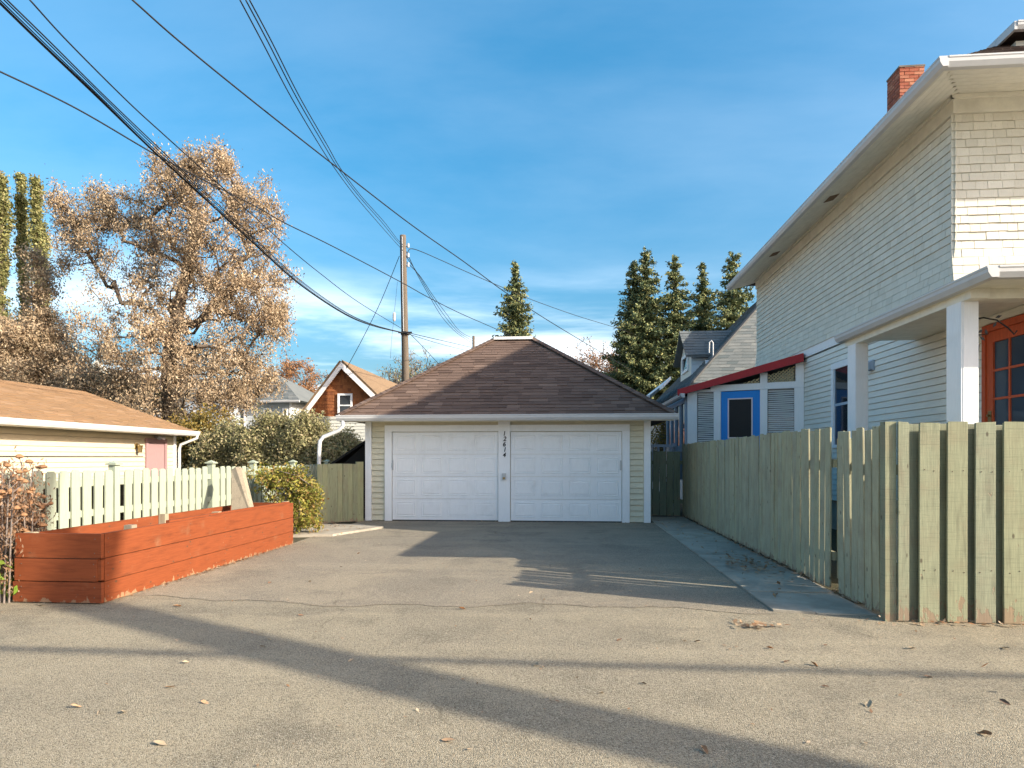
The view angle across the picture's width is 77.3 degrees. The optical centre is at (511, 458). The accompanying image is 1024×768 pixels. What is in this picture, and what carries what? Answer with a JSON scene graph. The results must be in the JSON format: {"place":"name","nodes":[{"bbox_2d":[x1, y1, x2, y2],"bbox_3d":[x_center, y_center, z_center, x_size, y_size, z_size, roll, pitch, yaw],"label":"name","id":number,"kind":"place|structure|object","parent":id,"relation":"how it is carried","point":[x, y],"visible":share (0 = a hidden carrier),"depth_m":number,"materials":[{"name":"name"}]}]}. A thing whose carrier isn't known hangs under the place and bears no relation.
{"place":"outdoors","nodes":[
{"label":"outdoors","id":0,"kind":"place"},
{"bbox_2d":[0,379,199,482],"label":"garage","id":1,"kind":"structure","parent":0,"point":[57,429],"depth_m":14.97,"materials":[{"name":"plastic"}]},
{"bbox_2d":[91,360,253,473],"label":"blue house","id":2,"kind":"structure","parent":0,"point":[218,404],"depth_m":43.81,"materials":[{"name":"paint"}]},
{"bbox_2d":[240,376,313,428],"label":"grey house","id":3,"kind":"structure","parent":0,"point":[295,396],"depth_m":46.14,"materials":[{"name":"paint"}]},
{"bbox_2d":[240,408,245,425],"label":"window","id":4,"kind":"structure","parent":3,"relation":"in","point":[242,416],"depth_m":46.15,"materials":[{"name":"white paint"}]},
{"bbox_2d":[293,524,383,536],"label":"concrete path","id":5,"kind":"structure","parent":0,"point":[337,530],"depth_m":12.57,"materials":[{"name":"concrete"}]},
{"bbox_2d":[298,521,364,536],"bbox_3d":[-3.790,1.381,12.647,1.976,0.057,2.931,0,0,5],"label":"leaf drift","id":6,"kind":"object","parent":5,"relation":"on","point":[335,526],"visible":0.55,"depth_m":13.02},
{"bbox_2d":[132,0,629,369],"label":"overhead cable","id":7,"kind":"object","parent":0,"point":[172,35],"visible":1,"depth_m":12.35,"materials":[{"name":"rubber"}]},
{"bbox_2d":[127,520,774,613],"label":"driveway","id":8,"kind":"structure","parent":0,"point":[311,571],"depth_m":8.15,"materials":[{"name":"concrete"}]},
{"bbox_2d":[107,541,304,602],"bbox_3d":[-3.781,1.423,9.005,0.184,0.051,6.248,0,0,5],"label":"leaf drift","id":9,"kind":"object","parent":8,"relation":"on","point":[208,570],"visible":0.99,"depth_m":8.18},
{"bbox_2d":[98,489,862,603],"bbox_3d":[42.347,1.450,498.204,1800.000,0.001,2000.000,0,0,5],"label":"ground","id":10,"kind":"structure","parent":0,"point":[834,582],"depth_m":10.51,"materials":[{"name":"concrete"}]},
{"bbox_2d":[0,170,19,322],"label":"poplar tree","id":11,"kind":"object","parent":10,"relation":"on","point":[6,220],"visible":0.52,"depth_m":39.96,"materials":[{"name":"green plant"}]},
{"bbox_2d":[11,171,32,318],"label":"poplar tree","id":12,"kind":"object","parent":10,"relation":"on","point":[20,200],"visible":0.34,"depth_m":40.81,"materials":[{"name":"green plant"}]},
{"bbox_2d":[11,507,53,585],"bbox_3d":[-5.013,0.987,6.666,0.370,0.968,0.355,0,0,5],"label":"dead sunflower","id":13,"kind":"object","parent":10,"relation":"on","point":[42,524],"visible":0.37,"depth_m":6.70,"materials":[{"name":"brown plant"}]},
{"bbox_2d":[24,173,53,312],"bbox_3d":[-29.216,-8.150,39.950,2.211,19.240,1.724,0,0,5],"label":"poplar tree","id":14,"kind":"object","parent":10,"relation":"on","point":[38,236],"visible":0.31,"depth_m":39.78,"materials":[{"name":"green plant"}]},
{"bbox_2d":[0,242,116,399],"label":"deciduous tree","id":15,"kind":"object","parent":10,"relation":"on","point":[31,344],"visible":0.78,"depth_m":28.17,"materials":[{"name":"brown plant"}]},
{"bbox_2d":[96,368,160,408],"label":"golden bush","id":16,"kind":"object","parent":10,"relation":"on","point":[159,393],"visible":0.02,"depth_m":29.39,"materials":[{"name":"brown plant"}]},
{"bbox_2d":[13,501,292,602],"bbox_3d":[-4.335,1.075,8.581,0.948,0.720,4.466,0,0,5],"label":"planter box","id":17,"kind":"object","parent":10,"relation":"on","point":[117,559],"visible":1,"depth_m":7.01,"materials":[{"name":"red wood"}]},
{"bbox_2d":[231,467,253,509],"bbox_3d":[-4.314,0.585,10.140,0.341,0.890,0.869,0,0,-40],"label":"wooden board","id":18,"kind":"object","parent":17,"relation":"on","point":[241,498],"visible":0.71,"depth_m":10.20,"materials":[{"name":"grey wood"}]},
{"bbox_2d":[0,460,330,558],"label":"picket fence","id":19,"kind":"object","parent":10,"relation":"on","point":[112,495],"visible":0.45,"depth_m":8.84,"materials":[{"name":"green paint"}]},
{"bbox_2d":[39,133,304,467],"bbox_3d":[-14.837,-6.092,26.679,11.754,15.095,7.372,0,0,5],"label":"deciduous tree","id":20,"kind":"object","parent":10,"relation":"on","point":[175,375],"visible":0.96,"depth_m":26.29,"materials":[{"name":"brown plant"}]},
{"bbox_2d":[166,403,250,474],"bbox_3d":[-10.494,-0.262,21.985,3.202,3.424,2.440,0,0,29],"label":"golden bush","id":21,"kind":"object","parent":10,"relation":"on","point":[196,420],"visible":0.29,"depth_m":21.48,"materials":[{"name":"golden yellow-green leaf"},{"name":"brown bark"}]},
{"bbox_2d":[181,413,250,473],"bbox_3d":[-9.307,0.003,20.539,2.460,2.895,2.349,0,0,5],"label":"lilac bush","id":22,"kind":"object","parent":10,"relation":"on","point":[210,447],"visible":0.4,"depth_m":19.97,"materials":[{"name":"green plant"}]},
{"bbox_2d":[217,402,295,471],"bbox_3d":[-7.663,-0.144,19.971,2.762,3.188,2.780,0,0,-30],"label":"lilac bush","id":23,"kind":"object","parent":10,"relation":"on","point":[255,443],"visible":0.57,"depth_m":19.50,"materials":[{"name":"green plant"}]},
{"bbox_2d":[245,462,328,533],"bbox_3d":[-4.169,0.793,12.069,1.544,1.465,1.262,0,0,5],"label":"rose bush","id":24,"kind":"object","parent":10,"relation":"on","point":[306,491],"visible":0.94,"depth_m":11.84,"materials":[{"name":"green plant"}]},
{"bbox_2d":[264,349,327,392],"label":"thin tree","id":25,"kind":"object","parent":10,"relation":"on","point":[289,371],"visible":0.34,"depth_m":59.52,"materials":[{"name":"orange plant"}]},
{"bbox_2d":[264,407,344,468],"bbox_3d":[-6.355,-0.058,19.462,2.441,3.016,2.258,0,0,5],"label":"lilac bush","id":26,"kind":"object","parent":10,"relation":"on","point":[304,428],"visible":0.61,"depth_m":19.08,"materials":[{"name":"green plant"}]},
{"bbox_2d":[303,368,332,388],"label":"thin tree","id":27,"kind":"object","parent":10,"relation":"on","point":[320,382],"visible":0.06,"depth_m":65.24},
{"bbox_2d":[301,423,362,464],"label":"lilac bush","id":28,"kind":"object","parent":10,"relation":"on","point":[338,445],"visible":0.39,"depth_m":18.66,"materials":[{"name":"green plant"}]},
{"bbox_2d":[316,462,362,523],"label":"fence gate","id":29,"kind":"structure","parent":10,"relation":"on","point":[342,487],"depth_m":14.20,"materials":[{"name":"green paint"}]},
{"bbox_2d":[330,440,364,517],"bbox_3d":[-3.908,0.482,17.143,1.371,1.936,3.500,0,0,5],"label":"lean to","id":30,"kind":"object","parent":10,"relation":"on","point":[354,454],"visible":0.1,"depth_m":15.46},
{"bbox_2d":[299,360,396,440],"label":"gable house","id":31,"kind":"structure","parent":10,"relation":"on","point":[338,391],"depth_m":29.99,"materials":[{"name":"paint"}]},
{"bbox_2d":[337,393,352,412],"bbox_3d":[-7.816,-2.475,29.964,0.708,1.110,0.060,0,0,5],"label":"window","id":32,"kind":"structure","parent":31,"relation":"in","point":[344,400],"depth_m":29.96,"materials":[{"name":"white paint"}]},
{"bbox_2d":[398,234,411,381],"bbox_3d":[-4.626,-4.146,27.972,0.600,11.200,0.430,0,0,5],"label":"utility pole","id":33,"kind":"object","parent":10,"relation":"on","point":[404,264],"visible":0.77,"depth_m":27.87,"materials":[{"name":"brown wood"}]},
{"bbox_2d":[0,2,396,331],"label":"overhead cable","id":34,"kind":"object","parent":33,"relation":"attached to","point":[18,20],"visible":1,"depth_m":10.40,"materials":[{"name":"rubber"}]},
{"bbox_2d":[0,4,400,332],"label":"overhead cable","id":35,"kind":"object","parent":33,"relation":"attached to","point":[169,166],"visible":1,"depth_m":11.15,"materials":[{"name":"rubber"}]},
{"bbox_2d":[0,0,401,332],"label":"overhead cable","id":36,"kind":"object","parent":33,"relation":"attached to","point":[149,144],"visible":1,"depth_m":10.31,"materials":[{"name":"rubber"}]},
{"bbox_2d":[4,0,397,331],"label":"overhead cable","id":37,"kind":"object","parent":33,"relation":"attached to","point":[154,146],"visible":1,"depth_m":10.31,"materials":[{"name":"rubber"}]},
{"bbox_2d":[6,0,402,332],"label":"overhead cable","id":38,"kind":"object","parent":33,"relation":"attached to","point":[40,32],"visible":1,"depth_m":10.35,"materials":[{"name":"rubber"}]},
{"bbox_2d":[29,0,403,329],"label":"overhead cable","id":39,"kind":"object","parent":33,"relation":"attached to","point":[54,27],"visible":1,"depth_m":10.85,"materials":[{"name":"rubber"}]},
{"bbox_2d":[0,71,510,335],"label":"overhead cable","id":40,"kind":"object","parent":33,"relation":"attached to","point":[211,183],"visible":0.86,"depth_m":12.91,"materials":[{"name":"rubber"}]},
{"bbox_2d":[239,0,399,246],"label":"overhead cable","id":41,"kind":"object","parent":33,"relation":"attached to","point":[297,107],"visible":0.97,"depth_m":11.42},
{"bbox_2d":[245,0,402,246],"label":"overhead cable","id":42,"kind":"object","parent":33,"relation":"attached to","point":[302,107],"visible":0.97,"depth_m":11.41,"materials":[{"name":"rubber"}]},
{"bbox_2d":[249,0,402,244],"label":"overhead cable","id":43,"kind":"object","parent":33,"relation":"attached to","point":[304,105],"visible":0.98,"depth_m":11.31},
{"bbox_2d":[344,256,399,372],"bbox_3d":[-6.340,-6.414,28.875,3.343,4.883,0.084,0,0,31],"label":"overhead cable","id":44,"kind":"object","parent":33,"relation":"attached to","point":[375,313],"visible":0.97,"depth_m":28.80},
{"bbox_2d":[406,256,470,339],"bbox_3d":[-4.184,-9.534,42.008,0.365,1.458,28.028,0,0,2],"label":"overhead cable","id":45,"kind":"object","parent":33,"relation":"attached to","point":[434,301],"visible":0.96,"depth_m":36.71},
{"bbox_2d":[406,251,472,343],"bbox_3d":[-4.251,-9.527,42.010,0.499,1.024,28.028,0,0,2],"label":"overhead cable","id":46,"kind":"object","parent":33,"relation":"attached to","point":[432,301],"visible":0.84,"depth_m":36.52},
{"bbox_2d":[407,262,472,338],"bbox_3d":[-4.130,-9.534,42.005,0.302,1.906,28.029,0,0,2],"label":"overhead cable","id":47,"kind":"object","parent":33,"relation":"attached to","point":[436,300],"visible":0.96,"depth_m":35.94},
{"bbox_2d":[410,333,472,347],"bbox_3d":[-2.849,-7.500,43.000,0.033,4.054,30.193,0,0,6],"label":"overhead cable","id":48,"kind":"object","parent":33,"relation":"attached to","point":[438,339],"visible":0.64,"depth_m":33.52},
{"bbox_2d":[407,248,636,335],"bbox_3d":[2.660,-9.231,39.023,0.131,0.566,26.410,0,0,34],"label":"overhead cable","id":49,"kind":"object","parent":33,"relation":"attached to","point":[512,291],"visible":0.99,"depth_m":34.77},
{"bbox_2d":[377,344,450,383],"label":"thin tree","id":50,"kind":"object","parent":10,"relation":"on","point":[395,378],"visible":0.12,"depth_m":49.24,"materials":[{"name":"brown plant"}]},
{"bbox_2d":[317,336,678,522],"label":"garage","id":51,"kind":"structure","parent":10,"relation":"on","point":[518,429],"depth_m":14.60,"materials":[{"name":"beige paint"}]},
{"bbox_2d":[392,432,497,520],"bbox_3d":[-1.551,0.423,14.707,2.473,2.041,0.095,0,0,5],"label":"garage door","id":52,"kind":"structure","parent":51,"relation":"in","point":[414,453],"depth_m":14.70,"materials":[{"name":"white metal"}]},
{"bbox_2d":[511,432,621,521],"bbox_3d":[1.215,0.423,14.472,2.500,2.041,0.095,0,0,5],"label":"garage door","id":53,"kind":"structure","parent":51,"relation":"in","point":[553,474],"depth_m":14.47,"materials":[{"name":"white metal"}]},
{"bbox_2d":[492,260,538,339],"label":"spruce tree","id":54,"kind":"object","parent":10,"relation":"on","point":[513,310],"visible":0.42,"depth_m":47.61,"materials":[{"name":"green plant"}]},
{"bbox_2d":[555,336,620,372],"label":"thin tree","id":55,"kind":"object","parent":10,"relation":"on","point":[597,360],"visible":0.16,"depth_m":60.56,"materials":[{"name":"orange plant"}]},
{"bbox_2d":[594,351,623,382],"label":"thin tree","id":56,"kind":"object","parent":10,"relation":"on","point":[608,365],"visible":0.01,"depth_m":59.76,"materials":[{"name":"orange plant"}]},
{"bbox_2d":[599,260,665,393],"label":"spruce tree","id":57,"kind":"object","parent":10,"relation":"on","point":[625,314],"visible":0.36,"depth_m":50.54,"materials":[{"name":"green plant"}]},
{"bbox_2d":[607,246,679,399],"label":"spruce tree","id":58,"kind":"object","parent":10,"relation":"on","point":[645,311],"visible":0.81,"depth_m":49.31,"materials":[{"name":"green plant"}]},
{"bbox_2d":[651,443,676,481],"bbox_3d":[3.901,0.525,17.196,1.060,1.850,0.170,0,0,5],"label":"railing","id":59,"kind":"object","parent":10,"relation":"on","point":[673,445],"visible":0.26,"depth_m":17.12,"materials":[{"name":"grey paint"}]},
{"bbox_2d":[632,255,703,399],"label":"spruce tree","id":60,"kind":"object","parent":10,"relation":"on","point":[676,298],"visible":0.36,"depth_m":49.43,"materials":[{"name":"green plant"}]},
{"bbox_2d":[646,302,756,499],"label":"dormer house","id":61,"kind":"structure","parent":10,"relation":"on","point":[702,356],"depth_m":23.01,"materials":[{"name":"grey"}]},
{"bbox_2d":[683,261,722,330],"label":"spruce tree","id":62,"kind":"object","parent":10,"relation":"on","point":[704,306],"visible":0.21,"depth_m":51.69,"materials":[{"name":"green plant"}]},
{"bbox_2d":[707,251,754,330],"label":"spruce tree","id":63,"kind":"object","parent":10,"relation":"on","point":[733,301],"visible":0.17,"depth_m":48.63,"materials":[{"name":"green plant"}]},
{"bbox_2d":[682,427,851,587],"bbox_3d":[3.867,0.546,11.228,0.176,1.808,9.050,0,0,5],"label":"board fence","id":64,"kind":"object","parent":10,"relation":"on","point":[769,495],"visible":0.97,"depth_m":8.81,"materials":[{"name":"green paint"}]},
{"bbox_2d":[651,451,682,515],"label":"fence gate","id":65,"kind":"structure","parent":64,"relation":"attached to","point":[673,462],"depth_m":15.58,"materials":[{"name":"green paint"}]},
{"bbox_2d":[838,426,879,610],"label":"fence gate","id":66,"kind":"structure","parent":64,"relation":"attached to","point":[858,560],"depth_m":6.17,"materials":[{"name":"green paint"}]},
{"bbox_2d":[0,595,1023,767],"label":"alley road","id":67,"kind":"structure","parent":0,"point":[688,699],"depth_m":4.04,"materials":[{"name":"asphalt"}]},
{"bbox_2d":[0,480,15,603],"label":"dead sunflower","id":68,"kind":"object","parent":67,"relation":"on","point":[1,497],"visible":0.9,"depth_m":6.34,"materials":[{"name":"brown plant"}]},
{"bbox_2d":[0,555,17,595],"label":"weed clump","id":69,"kind":"object","parent":67,"relation":"on","point":[12,579],"visible":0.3,"depth_m":6.42,"materials":[{"name":"green plant"}]},
{"bbox_2d":[0,467,21,572],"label":"dead sunflower","id":70,"kind":"object","parent":67,"relation":"on","point":[6,506],"visible":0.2,"depth_m":6.65,"materials":[{"name":"brown plant"}]},
{"bbox_2d":[0,468,24,601],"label":"dead sunflower","id":71,"kind":"object","parent":67,"relation":"on","point":[9,494],"visible":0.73,"depth_m":6.44,"materials":[{"name":"brown plant"}]},
{"bbox_2d":[0,469,24,569],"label":"dead sunflower","id":72,"kind":"object","parent":67,"relation":"on","point":[4,506],"visible":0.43,"depth_m":6.58,"materials":[{"name":"brown plant"}]},
{"bbox_2d":[0,468,29,575],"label":"dead sunflower","id":73,"kind":"object","parent":67,"relation":"on","point":[15,485],"visible":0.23,"depth_m":6.72,"materials":[{"name":"brown plant"}]},
{"bbox_2d":[0,461,30,597],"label":"dead sunflower","id":74,"kind":"object","parent":67,"relation":"on","point":[8,465],"visible":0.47,"depth_m":6.58,"materials":[{"name":"brown plant"}]},
{"bbox_2d":[0,475,32,602],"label":"dead sunflower","id":75,"kind":"object","parent":67,"relation":"on","point":[17,508],"visible":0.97,"depth_m":6.36,"materials":[{"name":"brown plant"}]},
{"bbox_2d":[0,460,32,574],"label":"dead sunflower","id":76,"kind":"object","parent":67,"relation":"on","point":[25,470],"visible":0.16,"depth_m":6.79,"materials":[{"name":"brown plant"}]},
{"bbox_2d":[0,457,34,602],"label":"dead sunflower","id":77,"kind":"object","parent":67,"relation":"on","point":[20,472],"visible":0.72,"depth_m":6.44,"materials":[{"name":"brown plant"}]},
{"bbox_2d":[0,465,34,577],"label":"dead sunflower","id":78,"kind":"object","parent":67,"relation":"on","point":[13,511],"visible":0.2,"depth_m":6.69,"materials":[{"name":"brown plant"}]},
{"bbox_2d":[0,469,34,543],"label":"dead sunflower","id":79,"kind":"object","parent":67,"relation":"on","point":[10,510],"visible":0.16,"depth_m":6.76,"materials":[{"name":"brown plant"}]},
{"bbox_2d":[0,481,37,561],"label":"dead sunflower","id":80,"kind":"object","parent":67,"relation":"on","point":[29,492],"visible":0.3,"depth_m":6.71,"materials":[{"name":"brown plant"}]},
{"bbox_2d":[3,446,41,558],"bbox_3d":[-5.079,0.657,6.692,0.396,1.586,0.332,0,0,5],"label":"dead sunflower","id":81,"kind":"object","parent":67,"relation":"on","point":[18,456],"visible":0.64,"depth_m":6.67,"materials":[{"name":"brown plant"}]},
{"bbox_2d":[14,475,48,557],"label":"dead sunflower","id":82,"kind":"object","parent":67,"relation":"on","point":[33,489],"visible":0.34,"depth_m":6.76,"materials":[{"name":"brown plant"}]},
{"bbox_2d":[13,483,50,531],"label":"dead sunflower","id":83,"kind":"object","parent":67,"relation":"on","point":[34,503],"visible":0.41,"depth_m":6.83,"materials":[{"name":"brown plant"}]},
{"bbox_2d":[13,458,50,519],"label":"dead sunflower","id":84,"kind":"object","parent":67,"relation":"on","point":[40,467],"visible":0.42,"depth_m":6.93,"materials":[{"name":"brown plant"}]},
{"bbox_2d":[13,474,50,529],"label":"dead sunflower","id":85,"kind":"object","parent":67,"relation":"on","point":[37,524],"visible":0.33,"depth_m":6.85,"materials":[{"name":"brown plant"}]},
{"bbox_2d":[13,459,54,529],"bbox_3d":[-5.180,0.726,6.849,0.452,1.450,0.420,0,0,-44],"label":"dead sunflower","id":86,"kind":"object","parent":67,"relation":"on","point":[29,461],"visible":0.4,"depth_m":6.84,"materials":[{"name":"brown plant"}]},
{"bbox_2d":[28,481,56,530],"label":"dead sunflower","id":87,"kind":"object","parent":67,"relation":"on","point":[50,502],"visible":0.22,"depth_m":6.99,"materials":[{"name":"brown plant"}]},
{"bbox_2d":[33,510,58,531],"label":"dead sunflower","id":88,"kind":"object","parent":67,"relation":"on","point":[47,522],"visible":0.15,"depth_m":7.04,"materials":[{"name":"brown plant"}]},
{"bbox_2d":[154,740,166,744],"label":"fallen leaf","id":89,"kind":"object","parent":67,"relation":"on","point":[160,742],"visible":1,"depth_m":3.23,"materials":[{"name":"plant"}]},
{"bbox_2d":[4,524,1015,765],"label":"fallen leaves","id":90,"kind":"object","parent":67,"relation":"on","point":[870,710],"visible":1,"depth_m":4.08,"materials":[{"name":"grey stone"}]},
{"bbox_2d":[733,619,788,628],"bbox_3d":[2.144,1.425,5.497,0.470,0.054,0.268,0,0,5],"label":"leaf drift","id":91,"kind":"object","parent":67,"relation":"on","point":[758,623],"visible":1,"depth_m":5.48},
{"bbox_2d":[865,699,871,707],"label":"fallen leaf","id":92,"kind":"object","parent":67,"relation":"on","point":[868,703],"visible":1,"depth_m":3.74,"materials":[{"name":"plant"}]},
{"bbox_2d":[739,617,1023,626],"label":"leaf drift","id":93,"kind":"object","parent":67,"relation":"on","point":[943,621],"visible":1,"depth_m":5.54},
{"bbox_2d":[880,421,1023,623],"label":"board fence","id":94,"kind":"object","parent":67,"relation":"on","point":[951,521],"visible":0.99,"depth_m":5.62,"materials":[{"name":"green paint"}]},
{"bbox_2d":[977,730,991,734],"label":"fallen leaf","id":95,"kind":"object","parent":67,"relation":"on","point":[985,732],"visible":1,"depth_m":3.34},
{"bbox_2d":[0,0,1023,389],"label":"sky","id":96,"kind":"structure","parent":0,"point":[562,140],"materials":[{"name":"blue"}]},
{"bbox_2d":[651,390,670,496],"bbox_3d":[5.838,-0.547,23.991,2.483,3.994,2.358,0,0,40],"label":"thin tree","id":97,"kind":"object","parent":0,"point":[659,435],"visible":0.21,"depth_m":23.79,"materials":[{"name":"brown plant"}]},
{"bbox_2d":[651,516,876,615],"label":"walkway","id":98,"kind":"structure","parent":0,"point":[819,600],"depth_m":7.57,"materials":[{"name":"concrete"}]},
{"bbox_2d":[656,516,836,597],"bbox_3d":[3.330,1.388,10.841,0.814,0.062,9.005,0,0,5],"label":"leaf scatter","id":99,"kind":"object","parent":98,"relation":"on","point":[775,594],"visible":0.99,"depth_m":9.51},
{"bbox_2d":[710,551,797,578],"bbox_3d":[3.104,1.377,8.376,0.815,0.080,2.167,0,0,5],"label":"leaf drift","id":100,"kind":"object","parent":98,"relation":"on","point":[749,562],"visible":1,"depth_m":8.46,"materials":[{"name":"plant"}]},
{"bbox_2d":[682,515,1014,686],"bbox_3d":[3.686,1.393,10.338,0.211,0.054,12.933,0,0,5],"label":"leaf drift","id":101,"kind":"object","parent":98,"relation":"on","point":[740,545],"visible":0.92,"depth_m":8.73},
{"bbox_2d":[726,19,1023,529],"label":"house","id":102,"kind":"structure","parent":0,"point":[882,270],"depth_m":9.56,"materials":[{"name":"beige paint"}]},
{"bbox_2d":[663,353,803,478],"bbox_3d":[5.445,-0.910,16.735,4.122,2.920,3.502,0,0,27],"label":"enclosed porch","id":103,"kind":"object","parent":102,"relation":"attached to","point":[756,401],"visible":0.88,"depth_m":15.19,"materials":[{"name":"white paint"},{"name":"red paint"},{"name":"bright blue paint"}]},
{"bbox_2d":[721,390,759,442],"bbox_3d":[5.429,-0.550,15.221,0.873,2.100,0.070,0,0,27],"label":"blue door","id":104,"kind":"structure","parent":103,"relation":"in","point":[740,410],"depth_m":15.20,"materials":[{"name":"paint"}]},
{"bbox_2d":[831,358,847,447],"bbox_3d":[6.453,-1.060,12.458,0.050,1.700,1.140,0,0,5],"label":"window","id":105,"kind":"structure","parent":102,"relation":"in","point":[839,370],"depth_m":12.64,"materials":[{"name":"white paint"}]},
{"bbox_2d":[886,64,924,111],"bbox_3d":[9.049,-7.512,14.722,0.560,2.724,0.590,0,0,5],"label":"chimney","id":106,"kind":"object","parent":102,"relation":"on","point":[901,80],"visible":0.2,"depth_m":14.46,"materials":[{"name":"brick"}]},
{"bbox_2d":[979,315,1017,339],"bbox_3d":[5.349,-1.446,7.092,0.477,0.278,0.016,0,0,5],"label":"iron bracket","id":107,"kind":"object","parent":102,"relation":"attached to","point":[994,325],"visible":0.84,"depth_m":7.09,"materials":[{"name":"black metal"}]},
{"bbox_2d":[982,314,1023,424],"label":"porch door","id":108,"kind":"structure","parent":102,"relation":"in","point":[1002,351],"depth_m":7.88,"materials":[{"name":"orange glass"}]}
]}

